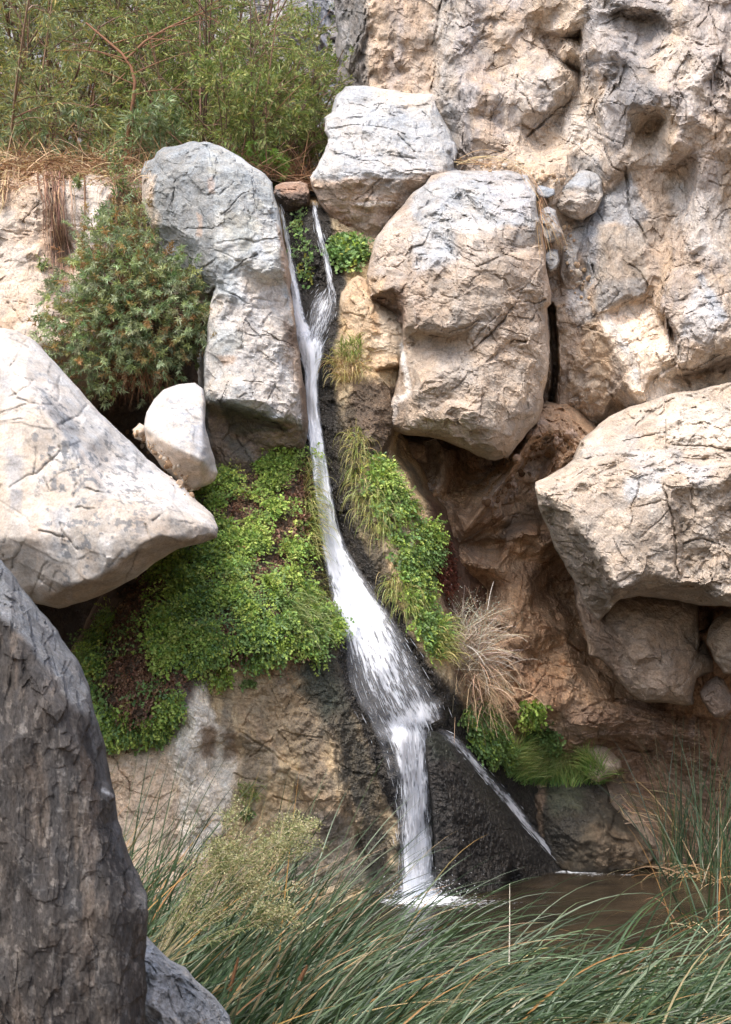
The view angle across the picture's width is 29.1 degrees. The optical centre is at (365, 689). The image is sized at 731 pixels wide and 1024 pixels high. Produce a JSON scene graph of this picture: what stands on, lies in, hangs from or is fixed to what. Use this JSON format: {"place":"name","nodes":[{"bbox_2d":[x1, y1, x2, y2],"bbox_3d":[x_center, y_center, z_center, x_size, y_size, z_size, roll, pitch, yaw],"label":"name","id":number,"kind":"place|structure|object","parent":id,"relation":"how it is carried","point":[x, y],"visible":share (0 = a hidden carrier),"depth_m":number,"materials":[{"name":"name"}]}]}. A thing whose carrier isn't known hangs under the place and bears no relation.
{"place":"outdoors","nodes":[
{"label":"outdoors","id":0,"kind":"place"},
{"bbox_2d":[0,169,208,649],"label":"cliff","id":1,"kind":"structure","parent":0,"point":[22,242],"depth_m":12.64,"materials":[{"name":"beige stone"}]},
{"bbox_2d":[0,167,20,212],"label":"hanging roots","id":2,"kind":"object","parent":1,"relation":"hanging from","point":[2,183],"visible":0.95,"depth_m":12.82,"materials":[{"name":"brown plant"}]},
{"bbox_2d":[34,253,50,271],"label":"leafy weed","id":3,"kind":"object","parent":1,"relation":"attached to","point":[43,265],"visible":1,"depth_m":12.46,"materials":[{"name":"green plant"}]},
{"bbox_2d":[46,271,64,288],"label":"leafy weed","id":4,"kind":"object","parent":1,"relation":"attached to","point":[53,278],"visible":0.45,"depth_m":12.39,"materials":[{"name":"green plant"}]},
{"bbox_2d":[37,171,78,299],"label":"hanging roots","id":5,"kind":"object","parent":1,"relation":"hanging from","point":[57,211],"visible":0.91,"depth_m":12.60,"materials":[{"name":"brown plant"}]},
{"bbox_2d":[71,172,91,195],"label":"leafy weed","id":6,"kind":"object","parent":1,"relation":"attached to","point":[76,180],"visible":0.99,"depth_m":12.67,"materials":[{"name":"green plant"}]},
{"bbox_2d":[0,147,163,204],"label":"dry grass","id":7,"kind":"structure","parent":1,"relation":"on","point":[27,175],"depth_m":12.87,"materials":[{"name":"brown plant"}]},
{"bbox_2d":[83,175,86,250],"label":"hanging roots","id":8,"kind":"object","parent":1,"relation":"hanging from","point":[84,197],"visible":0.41,"depth_m":12.62,"materials":[{"name":"brown plant"}]},
{"bbox_2d":[92,143,141,182],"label":"leafy weed","id":9,"kind":"object","parent":1,"relation":"on","point":[113,160],"visible":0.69,"depth_m":12.94,"materials":[{"name":"green plant"}]},
{"bbox_2d":[100,165,141,203],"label":"leafy weed","id":10,"kind":"object","parent":1,"relation":"attached to","point":[120,186],"visible":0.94,"depth_m":12.79,"materials":[{"name":"green plant"}]},
{"bbox_2d":[104,177,162,269],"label":"hanging roots","id":11,"kind":"object","parent":1,"relation":"hanging from","point":[139,196],"visible":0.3,"depth_m":12.90,"materials":[{"name":"plant"}]},
{"bbox_2d":[60,0,233,150],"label":"bare sapling","id":12,"kind":"object","parent":1,"relation":"on","point":[125,58],"visible":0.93,"depth_m":13.72,"materials":[{"name":"brown wood"}]},
{"bbox_2d":[0,178,315,202],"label":"hillside","id":13,"kind":"structure","parent":0,"point":[311,191],"depth_m":13.49,"materials":[{"name":"brown soil"}]},
{"bbox_2d":[0,0,167,174],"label":"willow","id":14,"kind":"object","parent":13,"relation":"on","point":[60,100],"visible":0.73,"depth_m":14.31,"materials":[{"name":"green plant"}]},
{"bbox_2d":[0,83,171,177],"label":"willow","id":15,"kind":"object","parent":13,"relation":"on","point":[17,109],"visible":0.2,"depth_m":13.95,"materials":[{"name":"green plant"}]},
{"bbox_2d":[0,87,200,178],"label":"mulefat bush","id":16,"kind":"object","parent":13,"relation":"on","point":[159,122],"visible":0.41,"depth_m":13.94,"materials":[{"name":"green plant"}]},
{"bbox_2d":[0,0,213,177],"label":"willow","id":17,"kind":"object","parent":13,"relation":"on","point":[7,16],"visible":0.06,"depth_m":16.55,"materials":[{"name":"green plant"}]},
{"bbox_2d":[0,0,266,161],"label":"willow","id":18,"kind":"object","parent":13,"relation":"on","point":[7,40],"visible":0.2,"depth_m":15.71,"materials":[{"name":"green plant"}]},
{"bbox_2d":[0,0,278,157],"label":"willow","id":19,"kind":"object","parent":13,"relation":"on","point":[56,5],"visible":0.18,"depth_m":16.06,"materials":[{"name":"green plant"}]},
{"bbox_2d":[0,115,318,193],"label":"dry grass","id":20,"kind":"structure","parent":13,"relation":"on","point":[24,157],"depth_m":13.22,"materials":[{"name":"brown plant"}]},
{"bbox_2d":[24,0,319,150],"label":"willow","id":21,"kind":"object","parent":13,"relation":"on","point":[270,11],"visible":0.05,"depth_m":17.76,"materials":[{"name":"green plant"}]},
{"bbox_2d":[57,0,337,173],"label":"mulefat bush","id":22,"kind":"object","parent":13,"relation":"on","point":[163,73],"visible":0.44,"depth_m":14.67,"materials":[{"name":"green plant"}]},
{"bbox_2d":[70,0,338,158],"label":"mulefat bush","id":23,"kind":"object","parent":13,"relation":"on","point":[240,18],"visible":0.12,"depth_m":15.84,"materials":[{"name":"green plant"}]},
{"bbox_2d":[110,28,311,180],"bbox_3d":[-1.358,-5.563,13.979,1.728,1.415,2.120,0,0,-41],"label":"mulefat bush","id":24,"kind":"object","parent":13,"relation":"on","point":[282,124],"visible":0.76,"depth_m":13.48,"materials":[{"name":"green plant"}]},
{"bbox_2d":[106,0,355,195],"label":"mulefat bush","id":25,"kind":"object","parent":13,"relation":"on","point":[314,109],"visible":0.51,"depth_m":13.98,"materials":[{"name":"green plant"}]},
{"bbox_2d":[228,129,290,188],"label":"mulefat bush","id":26,"kind":"object","parent":13,"relation":"on","point":[271,154],"visible":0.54,"depth_m":13.43,"materials":[{"name":"green plant"}]},
{"bbox_2d":[229,0,338,187],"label":"mulefat bush","id":27,"kind":"object","parent":13,"relation":"on","point":[297,81],"visible":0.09,"depth_m":15.23,"materials":[{"name":"green plant"}]},
{"bbox_2d":[0,0,337,186],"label":"willow","id":28,"kind":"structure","parent":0,"point":[327,21],"depth_m":20.46,"materials":[{"name":"green plant"}]},
{"bbox_2d":[70,196,548,912],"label":"bedrock","id":29,"kind":"structure","parent":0,"point":[266,730],"depth_m":10.77,"materials":[{"name":"stone"}]},
{"bbox_2d":[67,632,107,667],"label":"maidenhair fern","id":30,"kind":"object","parent":29,"relation":"on","point":[88,648],"visible":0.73,"depth_m":10.63,"materials":[{"name":"green plant"}]},
{"bbox_2d":[0,328,217,607],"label":"boulder","id":31,"kind":"object","parent":29,"relation":"on","point":[94,503],"visible":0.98,"depth_m":9.13,"materials":[{"name":"stone"}]},
{"bbox_2d":[26,185,216,411],"bbox_3d":[-1.989,-3.199,11.607,1.981,2.043,1.164,0,0,0],"label":"hollow bush","id":32,"kind":"object","parent":31,"relation":"on","point":[131,309],"visible":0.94,"depth_m":11.43,"materials":[{"name":"green plant"}]},
{"bbox_2d":[125,430,204,502],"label":"rubble","id":33,"kind":"object","parent":31,"relation":"on","point":[168,465],"visible":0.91,"depth_m":10.58,"materials":[{"name":"beige stone"}]},
{"bbox_2d":[132,423,144,440],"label":"boulder","id":34,"kind":"object","parent":33,"relation":"on","point":[139,427],"visible":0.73,"depth_m":10.99,"materials":[{"name":"stone"}]},
{"bbox_2d":[96,707,135,753],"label":"maidenhair fern","id":35,"kind":"object","parent":29,"relation":"on","point":[112,712],"visible":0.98,"depth_m":10.14,"materials":[{"name":"green plant"}]},
{"bbox_2d":[127,710,179,755],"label":"maidenhair fern","id":36,"kind":"object","parent":29,"relation":"on","point":[155,736],"visible":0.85,"depth_m":10.17,"materials":[{"name":"green plant"}]},
{"bbox_2d":[135,546,197,593],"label":"maidenhair fern","id":37,"kind":"object","parent":29,"relation":"on","point":[166,565],"visible":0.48,"depth_m":10.75,"materials":[{"name":"green plant"}]},
{"bbox_2d":[131,603,205,675],"bbox_3d":[-1.414,-0.367,10.243,0.550,0.537,0.340,0,0,0],"label":"maidenhair fern","id":38,"kind":"object","parent":29,"relation":"on","point":[176,636],"visible":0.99,"depth_m":10.19,"materials":[{"name":"green plant"}]},
{"bbox_2d":[150,693,188,734],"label":"maidenhair fern","id":39,"kind":"object","parent":29,"relation":"on","point":[174,717],"visible":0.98,"depth_m":10.08,"materials":[{"name":"green plant"}]},
{"bbox_2d":[144,383,217,489],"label":"boulder","id":40,"kind":"object","parent":29,"relation":"on","point":[175,431],"visible":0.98,"depth_m":10.60,"materials":[{"name":"stone"}]},
{"bbox_2d":[188,463,237,502],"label":"maidenhair fern","id":41,"kind":"object","parent":29,"relation":"on","point":[203,490],"visible":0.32,"depth_m":11.26,"materials":[{"name":"green plant"}]},
{"bbox_2d":[75,442,353,757],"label":"ferns","id":42,"kind":"object","parent":29,"relation":"on","point":[198,602],"visible":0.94,"depth_m":10.48,"materials":[{"name":"green plant"}]},
{"bbox_2d":[141,141,308,469],"bbox_3d":[-1.271,-3.361,12.406,1.593,3.238,2.870,0,0,0],"label":"boulder","id":43,"kind":"object","parent":29,"relation":"on","point":[216,206],"visible":0.94,"depth_m":11.36,"materials":[{"name":"grey stone"}]},
{"bbox_2d":[190,513,268,579],"bbox_3d":[-1.054,-1.102,10.828,0.623,0.552,0.434,0,0,0],"label":"maidenhair fern","id":44,"kind":"object","parent":29,"relation":"on","point":[227,539],"visible":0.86,"depth_m":10.86,"materials":[{"name":"green plant"}]},
{"bbox_2d":[238,677,257,691],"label":"rosette plant","id":45,"kind":"object","parent":29,"relation":"on","point":[245,683],"visible":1,"depth_m":10.39,"materials":[{"name":"green plant"}]},
{"bbox_2d":[239,806,256,822],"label":"rosette plant","id":46,"kind":"object","parent":29,"relation":"on","point":[248,816],"visible":0.75,"depth_m":10.37,"materials":[{"name":"green plant"}]},
{"bbox_2d":[232,772,264,810],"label":"grass tuft","id":47,"kind":"object","parent":29,"relation":"on","point":[250,791],"visible":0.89,"depth_m":10.35,"materials":[{"name":"green plant"}]},
{"bbox_2d":[250,446,309,488],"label":"maidenhair fern","id":48,"kind":"object","parent":29,"relation":"on","point":[288,457],"visible":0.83,"depth_m":11.52,"materials":[{"name":"green plant"}]},
{"bbox_2d":[274,181,309,211],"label":"boulder","id":49,"kind":"object","parent":29,"relation":"on","point":[291,196],"visible":0.9,"depth_m":12.78,"materials":[{"name":"brown stone"}]},
{"bbox_2d":[275,570,338,646],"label":"shrub","id":50,"kind":"object","parent":29,"relation":"on","point":[300,605],"visible":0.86,"depth_m":10.65,"materials":[{"name":"green plant"}]},
{"bbox_2d":[290,447,340,570],"bbox_3d":[-0.401,-1.434,11.383,0.425,1.121,0.609,0,0,0],"label":"grass tuft","id":51,"kind":"object","parent":29,"relation":"on","point":[313,506],"visible":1,"depth_m":11.39,"materials":[{"name":"green plant"}]},
{"bbox_2d":[311,513,333,605],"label":"moss","id":52,"kind":"object","parent":29,"relation":"on","point":[321,574],"visible":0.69,"depth_m":11.32,"materials":[{"name":"green plant"}]},
{"bbox_2d":[316,604,354,649],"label":"maidenhair fern","id":53,"kind":"object","parent":29,"relation":"on","point":[337,616],"visible":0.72,"depth_m":10.91,"materials":[{"name":"green plant"}]},
{"bbox_2d":[316,350,376,388],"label":"grass tuft","id":54,"kind":"object","parent":29,"relation":"on","point":[354,373],"visible":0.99,"depth_m":11.78,"materials":[{"name":"plant"}]},
{"bbox_2d":[320,231,374,273],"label":"maidenhair fern","id":55,"kind":"object","parent":29,"relation":"on","point":[347,249],"visible":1,"depth_m":12.57,"materials":[{"name":"green plant"}]},
{"bbox_2d":[329,331,373,363],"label":"grass tuft","id":56,"kind":"object","parent":29,"relation":"on","point":[352,342],"visible":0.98,"depth_m":11.88,"materials":[{"name":"green plant"}]},
{"bbox_2d":[332,426,381,489],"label":"grass tuft","id":57,"kind":"object","parent":29,"relation":"on","point":[361,444],"visible":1,"depth_m":11.45,"materials":[{"name":"green plant"}]},
{"bbox_2d":[339,275,401,371],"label":"boulder","id":58,"kind":"object","parent":29,"relation":"on","point":[378,325],"visible":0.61,"depth_m":11.99,"materials":[{"name":"beige stone"}]},
{"bbox_2d":[338,466,407,554],"bbox_3d":[0.031,-1.428,11.356,0.602,0.787,0.272,0,0,17],"label":"grass tuft","id":59,"kind":"object","parent":29,"relation":"attached to","point":[363,507],"visible":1,"depth_m":11.34,"materials":[{"name":"green plant"}]},
{"bbox_2d":[359,455,407,494],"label":"maidenhair fern","id":60,"kind":"object","parent":29,"relation":"on","point":[385,472],"visible":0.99,"depth_m":11.45,"materials":[{"name":"green plant"}]},
{"bbox_2d":[310,86,457,237],"bbox_3d":[0.224,-5.156,13.883,1.488,2.227,2.812,0,0,0],"label":"boulder","id":61,"kind":"object","parent":29,"relation":"on","point":[385,156],"visible":0.79,"depth_m":12.76,"materials":[{"name":"grey stone"}]},
{"bbox_2d":[374,566,430,628],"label":"grass tuft","id":62,"kind":"object","parent":29,"relation":"on","point":[395,593],"visible":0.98,"depth_m":11.18,"materials":[{"name":"green plant"}]},
{"bbox_2d":[285,207,520,774],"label":"ferns","id":63,"kind":"object","parent":29,"relation":"on","point":[492,751],"visible":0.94,"depth_m":11.52,"materials":[{"name":"green plant"}]},
{"bbox_2d":[279,201,553,901],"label":"waterfall","id":64,"kind":"structure","parent":29,"relation":"on","point":[355,601],"depth_m":11.17,"materials":[{"name":"liquid"}]},
{"bbox_2d":[410,513,451,561],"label":"maidenhair fern","id":65,"kind":"object","parent":29,"relation":"on","point":[437,534],"visible":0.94,"depth_m":11.65,"materials":[{"name":"green plant"}]},
{"bbox_2d":[413,532,451,572],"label":"maidenhair fern","id":66,"kind":"object","parent":29,"relation":"on","point":[436,553],"visible":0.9,"depth_m":11.54,"materials":[{"name":"green plant"}]},
{"bbox_2d":[406,611,461,652],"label":"maidenhair fern","id":67,"kind":"object","parent":29,"relation":"on","point":[432,626],"visible":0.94,"depth_m":11.23,"materials":[{"name":"green plant"}]},
{"bbox_2d":[431,615,474,668],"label":"grass tuft","id":68,"kind":"object","parent":29,"relation":"on","point":[448,650],"visible":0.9,"depth_m":11.31,"materials":[{"name":"green plant"}]},
{"bbox_2d":[423,731,567,895],"bbox_3d":[1.223,1.123,12.381,1.116,1.578,3.240,0,0,12],"label":"boulder","id":69,"kind":"object","parent":29,"relation":"on","point":[469,806],"visible":0.84,"depth_m":11.21,"materials":[{"name":"grey stone"}]},
{"bbox_2d":[444,584,546,744],"bbox_3d":[0.830,-0.195,11.738,1.063,1.384,1.100,0,0,-23],"label":"dry shrub","id":70,"kind":"object","parent":29,"relation":"on","point":[478,676],"visible":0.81,"depth_m":11.64,"materials":[{"name":"beige plant"}]},
{"bbox_2d":[521,720,566,763],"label":"maidenhair fern","id":71,"kind":"object","parent":29,"relation":"on","point":[551,739],"visible":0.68,"depth_m":12.64,"materials":[{"name":"green plant"}]},
{"bbox_2d":[150,861,730,1023],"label":"water","id":72,"kind":"structure","parent":0,"point":[611,884],"depth_m":10.13,"materials":[{"name":"brown liquid"}]},
{"bbox_2d":[0,560,148,1023],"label":"boulder","id":73,"kind":"object","parent":72,"relation":"on","point":[74,913],"visible":1,"depth_m":3.48,"materials":[{"name":"grey stone"}]},
{"bbox_2d":[144,937,230,1023],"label":"boulder","id":74,"kind":"object","parent":72,"relation":"on","point":[177,993],"visible":0.73,"depth_m":4.57,"materials":[{"name":"grey stone"}]},
{"bbox_2d":[157,790,328,960],"bbox_3d":[-0.471,0.717,5.367,0.682,0.720,1.205,0,0,0],"label":"rabbitbrush","id":75,"kind":"object","parent":74,"relation":"on","point":[222,862],"visible":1,"depth_m":5.26,"materials":[{"name":"green plant"}]},
{"bbox_2d":[112,729,730,1023],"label":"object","id":76,"kind":"object","parent":72,"relation":"in","point":[381,993],"visible":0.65,"depth_m":6.06,"materials":[{"name":"green plant"}]},
{"bbox_2d":[227,957,238,998],"bbox_3d":[-0.540,1.268,5.400,0.113,0.479,0.021,0,0,0],"label":"cattail spike","id":77,"kind":"object","parent":76,"relation":"attached to","point":[232,979],"visible":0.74,"depth_m":5.39,"materials":[{"name":"brown plant"}]},
{"bbox_2d":[275,965,307,1023],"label":"cattail spike","id":78,"kind":"object","parent":76,"relation":"attached to","point":[301,976],"visible":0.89,"depth_m":5.20,"materials":[{"name":"brown plant"}]},
{"bbox_2d":[508,884,509,963],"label":"dead reed","id":79,"kind":"object","parent":76,"relation":"on","point":[509,926],"visible":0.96,"depth_m":6.40,"materials":[{"name":"beige plant"}]},
{"bbox_2d":[592,780,730,936],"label":"cattail clump","id":80,"kind":"object","parent":72,"relation":"in","point":[717,914],"visible":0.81,"depth_m":9.26,"materials":[{"name":"green plant"}]},
{"bbox_2d":[596,707,730,885],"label":"cattail clump","id":81,"kind":"object","parent":72,"relation":"in","point":[672,861],"visible":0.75,"depth_m":11.93,"materials":[{"name":"green plant"}]},
{"bbox_2d":[637,721,730,889],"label":"cattail clump","id":82,"kind":"object","parent":72,"relation":"in","point":[701,848],"visible":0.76,"depth_m":11.60,"materials":[{"name":"green plant"}]},
{"bbox_2d":[332,0,730,426],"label":"cliff","id":83,"kind":"structure","parent":0,"point":[628,102],"depth_m":12.83,"materials":[{"name":"beige stone"}]},
{"bbox_2d":[445,141,457,159],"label":"boulder","id":84,"kind":"object","parent":83,"relation":"on","point":[451,150],"visible":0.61,"depth_m":12.93,"materials":[{"name":"grey stone"}]},
{"bbox_2d":[466,157,590,303],"bbox_3d":[1.410,-4.271,12.808,1.217,1.524,0.723,0,0,19],"label":"rubble","id":85,"kind":"object","parent":83,"relation":"on","point":[544,177],"visible":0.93,"depth_m":12.82,"materials":[{"name":"beige stone"}]},
{"bbox_2d":[536,185,554,197],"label":"boulder","id":86,"kind":"object","parent":83,"relation":"on","point":[547,192],"visible":0.88,"depth_m":12.58,"materials":[{"name":"grey stone"}]},
{"bbox_2d":[539,206,563,243],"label":"boulder","id":87,"kind":"object","parent":83,"relation":"on","point":[556,228],"visible":0.68,"depth_m":12.35,"materials":[{"name":"grey stone"}]},
{"bbox_2d":[546,247,558,271],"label":"boulder","id":88,"kind":"object","parent":83,"relation":"on","point":[552,262],"visible":0.88,"depth_m":12.26,"materials":[{"name":"grey stone"}]},
{"bbox_2d":[559,230,582,288],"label":"boulder","id":89,"kind":"object","parent":83,"relation":"on","point":[565,274],"visible":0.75,"depth_m":12.86,"materials":[{"name":"grey stone"}]},
{"bbox_2d":[556,170,602,219],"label":"boulder","id":90,"kind":"object","parent":83,"relation":"on","point":[581,196],"visible":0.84,"depth_m":12.77,"materials":[{"name":"grey stone"}]},
{"bbox_2d":[402,402,730,860],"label":"cliff recess","id":91,"kind":"object","parent":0,"point":[509,554],"visible":0.34,"depth_m":12.74,"materials":[{"name":"brown stone"}]},
{"bbox_2d":[367,170,550,459],"bbox_3d":[0.853,-3.486,12.979,1.698,3.104,3.494,0,0,0],"label":"boulder","id":92,"kind":"object","parent":91,"relation":"on","point":[458,285],"visible":0.98,"depth_m":11.66,"materials":[{"name":"beige stone"}]},
{"bbox_2d":[456,149,552,227],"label":"dry grass","id":93,"kind":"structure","parent":92,"relation":"on","point":[529,180],"depth_m":12.40,"materials":[{"name":"beige plant"}]},
{"bbox_2d":[536,198,567,256],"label":"dry grass","id":94,"kind":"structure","parent":92,"relation":"on","point":[541,212],"depth_m":11.90,"materials":[{"name":"brown plant"}]},
{"bbox_2d":[482,424,581,508],"bbox_3d":[1.388,-1.974,12.328,0.727,0.764,1.067,0,0,27],"label":"rubble","id":95,"kind":"object","parent":91,"relation":"on","point":[566,435],"visible":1,"depth_m":12.41,"materials":[{"name":"brown stone"}]},
{"bbox_2d":[514,699,552,735],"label":"maidenhair fern","id":96,"kind":"object","parent":91,"relation":"attached to","point":[529,718],"visible":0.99,"depth_m":12.31,"materials":[{"name":"green plant"}]},
{"bbox_2d":[533,777,655,871],"bbox_3d":[2.012,1.250,13.208,1.432,0.889,2.054,0,0,0],"label":"boulder","id":97,"kind":"object","parent":91,"relation":"on","point":[582,828],"visible":0.81,"depth_m":12.40,"materials":[{"name":"stone"}]},
{"bbox_2d":[501,724,626,787],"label":"grass","id":98,"kind":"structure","parent":97,"relation":"on","point":[538,769],"depth_m":12.66,"materials":[{"name":"green plant"}]},
{"bbox_2d":[586,745,621,781],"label":"boulder","id":99,"kind":"object","parent":97,"relation":"on","point":[612,757],"visible":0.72,"depth_m":12.70,"materials":[{"name":"stone"}]},
{"bbox_2d":[574,584,712,705],"bbox_3d":[2.520,-0.486,12.835,1.279,1.256,2.713,0,0,7],"label":"boulder","id":100,"kind":"object","parent":91,"relation":"on","point":[646,649],"visible":0.67,"depth_m":11.72,"materials":[{"name":"stone"}]},
{"bbox_2d":[535,382,730,620],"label":"boulder","id":101,"kind":"object","parent":100,"relation":"on","point":[634,501],"visible":1,"depth_m":10.86,"materials":[{"name":"beige stone"}]},
{"bbox_2d":[605,777,688,865],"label":"boulder","id":102,"kind":"object","parent":91,"relation":"on","point":[616,786],"visible":0.43,"depth_m":12.83,"materials":[{"name":"stone"}]},
{"bbox_2d":[609,776,702,863],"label":"reed litter","id":103,"kind":"object","parent":91,"relation":"on","point":[649,811],"visible":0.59,"depth_m":12.84,"materials":[{"name":"plant"}]},
{"bbox_2d":[700,676,730,717],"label":"boulder","id":104,"kind":"object","parent":91,"relation":"on","point":[715,694],"visible":0.99,"depth_m":11.78,"materials":[{"name":"grey stone"}]},
{"bbox_2d":[707,608,730,673],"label":"boulder","id":105,"kind":"object","parent":91,"relation":"on","point":[719,638],"visible":1,"depth_m":11.57,"materials":[{"name":"grey stone"}]}
]}

